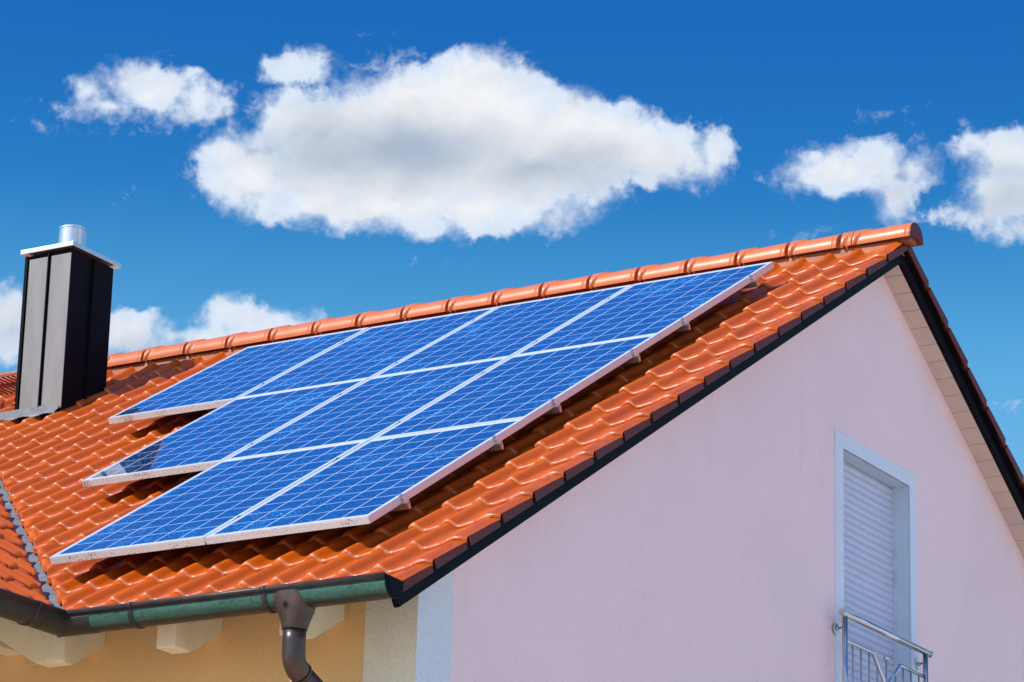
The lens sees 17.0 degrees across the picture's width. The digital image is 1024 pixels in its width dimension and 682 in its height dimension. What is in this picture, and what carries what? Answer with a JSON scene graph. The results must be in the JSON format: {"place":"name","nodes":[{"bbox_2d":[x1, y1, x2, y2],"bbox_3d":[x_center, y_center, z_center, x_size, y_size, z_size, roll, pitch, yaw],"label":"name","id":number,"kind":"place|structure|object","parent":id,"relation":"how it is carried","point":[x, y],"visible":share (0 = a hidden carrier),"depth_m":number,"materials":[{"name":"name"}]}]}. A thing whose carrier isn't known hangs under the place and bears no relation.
{"place":"outdoors","nodes":[
{"label":"outdoors","id":0,"kind":"place"},
{"bbox_2d":[0,0,1023,475],"label":"sky","id":1,"kind":"structure","parent":0,"point":[244,165],"materials":[{"name":"blue"}]},
{"label":"ground","id":2,"kind":"structure","parent":0,"visible":0},
{"bbox_2d":[0,222,1023,681],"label":"house","id":3,"kind":"structure","parent":2,"relation":"on","point":[786,460],"depth_m":19.84,"materials":[{"name":"paint"}]},
{"bbox_2d":[0,372,16,395],"bbox_3d":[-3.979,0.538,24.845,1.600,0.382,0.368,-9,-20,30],"label":"roof","id":4,"kind":"structure","parent":3,"relation":"on","point":[7,392],"depth_m":24.68,"materials":[{"name":"orange tile"}]},
{"bbox_2d":[107,494,410,557],"bbox_3d":[-1.379,0.975,17.909,2.071,0.160,0.170,-9,11,30],"label":"mounting rail","id":5,"kind":"object","parent":3,"relation":"attached to","point":[405,504],"visible":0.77,"depth_m":17.35,"materials":[{"name":"silver metal"}]},
{"bbox_2d":[49,440,368,564],"bbox_3d":[-1.615,0.864,18.560,0.996,0.041,1.745,-9,11,30],"label":"solar panel","id":6,"kind":"object","parent":5,"relation":"attached to","point":[197,509],"visible":0.96,"depth_m":18.44,"materials":[{"name":"blue"}]},
{"bbox_2d":[205,418,525,544],"bbox_3d":[-0.748,0.730,18.059,0.996,0.040,1.745,-9,11,30],"label":"solar panel","id":7,"kind":"object","parent":5,"relation":"attached to","point":[369,482],"visible":1,"depth_m":17.92,"materials":[{"name":"blue"}]},
{"bbox_2d":[161,399,561,478],"bbox_3d":[-1.026,0.585,19.651,3.081,0.160,0.170,-9,11,30],"label":"mounting rail","id":8,"kind":"object","parent":3,"relation":"attached to","point":[556,408],"visible":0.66,"depth_m":18.85,"materials":[{"name":"silver metal"}]},
{"bbox_2d":[82,378,368,486],"bbox_3d":[-1.696,0.543,20.550,0.996,0.040,1.745,-9,11,30],"label":"solar panel","id":9,"kind":"object","parent":8,"relation":"attached to","point":[219,434],"visible":0.88,"depth_m":20.43,"materials":[{"name":"blue"}]},
{"bbox_2d":[225,356,509,459],"bbox_3d":[-0.828,0.407,20.051,0.996,0.040,1.745,-9,11,30],"label":"solar panel","id":10,"kind":"object","parent":8,"relation":"attached to","point":[370,409],"visible":0.8,"depth_m":20.01,"materials":[{"name":"blue"}]},
{"bbox_2d":[371,334,658,439],"bbox_3d":[0.039,0.272,19.552,0.996,0.040,1.745,-9,11,30],"label":"solar panel","id":11,"kind":"object","parent":8,"relation":"attached to","point":[528,387],"visible":0.92,"depth_m":19.48,"materials":[{"name":"blue"}]},
{"bbox_2d":[334,435,503,460],"bbox_3d":[-0.910,0.703,18.797,2.071,0.161,0.170,-9,11,30],"label":"mounting rail","id":12,"kind":"object","parent":3,"relation":"attached to","point":[498,445],"visible":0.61,"depth_m":18.24,"materials":[{"name":"silver metal"}]},
{"bbox_2d":[206,317,690,411],"bbox_3d":[-0.672,0.196,21.393,4.091,0.161,0.170,-9,11,30],"label":"mounting rail","id":13,"kind":"object","parent":3,"relation":"attached to","point":[685,326],"visible":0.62,"depth_m":20.34,"materials":[{"name":"silver metal"}]},
{"bbox_2d":[108,327,368,423],"bbox_3d":[-1.776,0.221,22.543,0.996,0.040,1.745,-9,11,30],"label":"solar panel","id":14,"kind":"object","parent":13,"relation":"attached to","point":[232,377],"visible":0.89,"depth_m":22.42,"materials":[{"name":"blue"}]},
{"bbox_2d":[238,307,496,397],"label":"solar panel","id":15,"kind":"object","parent":13,"relation":"attached to","point":[371,352],"visible":0.8,"depth_m":22.01,"materials":[{"name":"blue"}]},
{"bbox_2d":[372,285,630,377],"bbox_3d":[-0.042,-0.050,21.544,0.996,0.041,1.745,-9,11,30],"label":"solar panel","id":16,"kind":"object","parent":13,"relation":"attached to","point":[510,330],"visible":0.8,"depth_m":21.51,"materials":[{"name":"blue"}]},
{"bbox_2d":[513,261,773,355],"bbox_3d":[0.825,-0.185,21.043,0.996,0.040,1.745,-9,11,30],"label":"solar panel","id":17,"kind":"object","parent":13,"relation":"attached to","point":[661,308],"visible":0.92,"depth_m":20.98,"materials":[{"name":"blue"}]},
{"bbox_2d":[338,349,640,395],"bbox_3d":[-0.557,0.313,20.539,3.081,0.161,0.170,-9,11,30],"label":"mounting rail","id":18,"kind":"object","parent":3,"relation":"attached to","point":[635,358],"visible":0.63,"depth_m":19.73,"materials":[{"name":"silver metal"}]},
{"bbox_2d":[341,274,758,342],"bbox_3d":[-0.204,-0.077,22.281,4.091,0.161,0.170,-9,11,30],"label":"mounting rail","id":19,"kind":"object","parent":3,"relation":"attached to","point":[753,283],"visible":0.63,"depth_m":21.23,"materials":[{"name":"silver metal"}]},
{"bbox_2d":[834,429,917,681],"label":"window","id":20,"kind":"structure","parent":3,"relation":"in","point":[875,520],"depth_m":21.53,"materials":[{"name":"white plastic"}]},
{"bbox_2d":[833,608,932,681],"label":"window railing","id":21,"kind":"object","parent":3,"relation":"attached to","point":[846,615],"depth_m":20.85,"materials":[{"name":"metal"}]}
]}

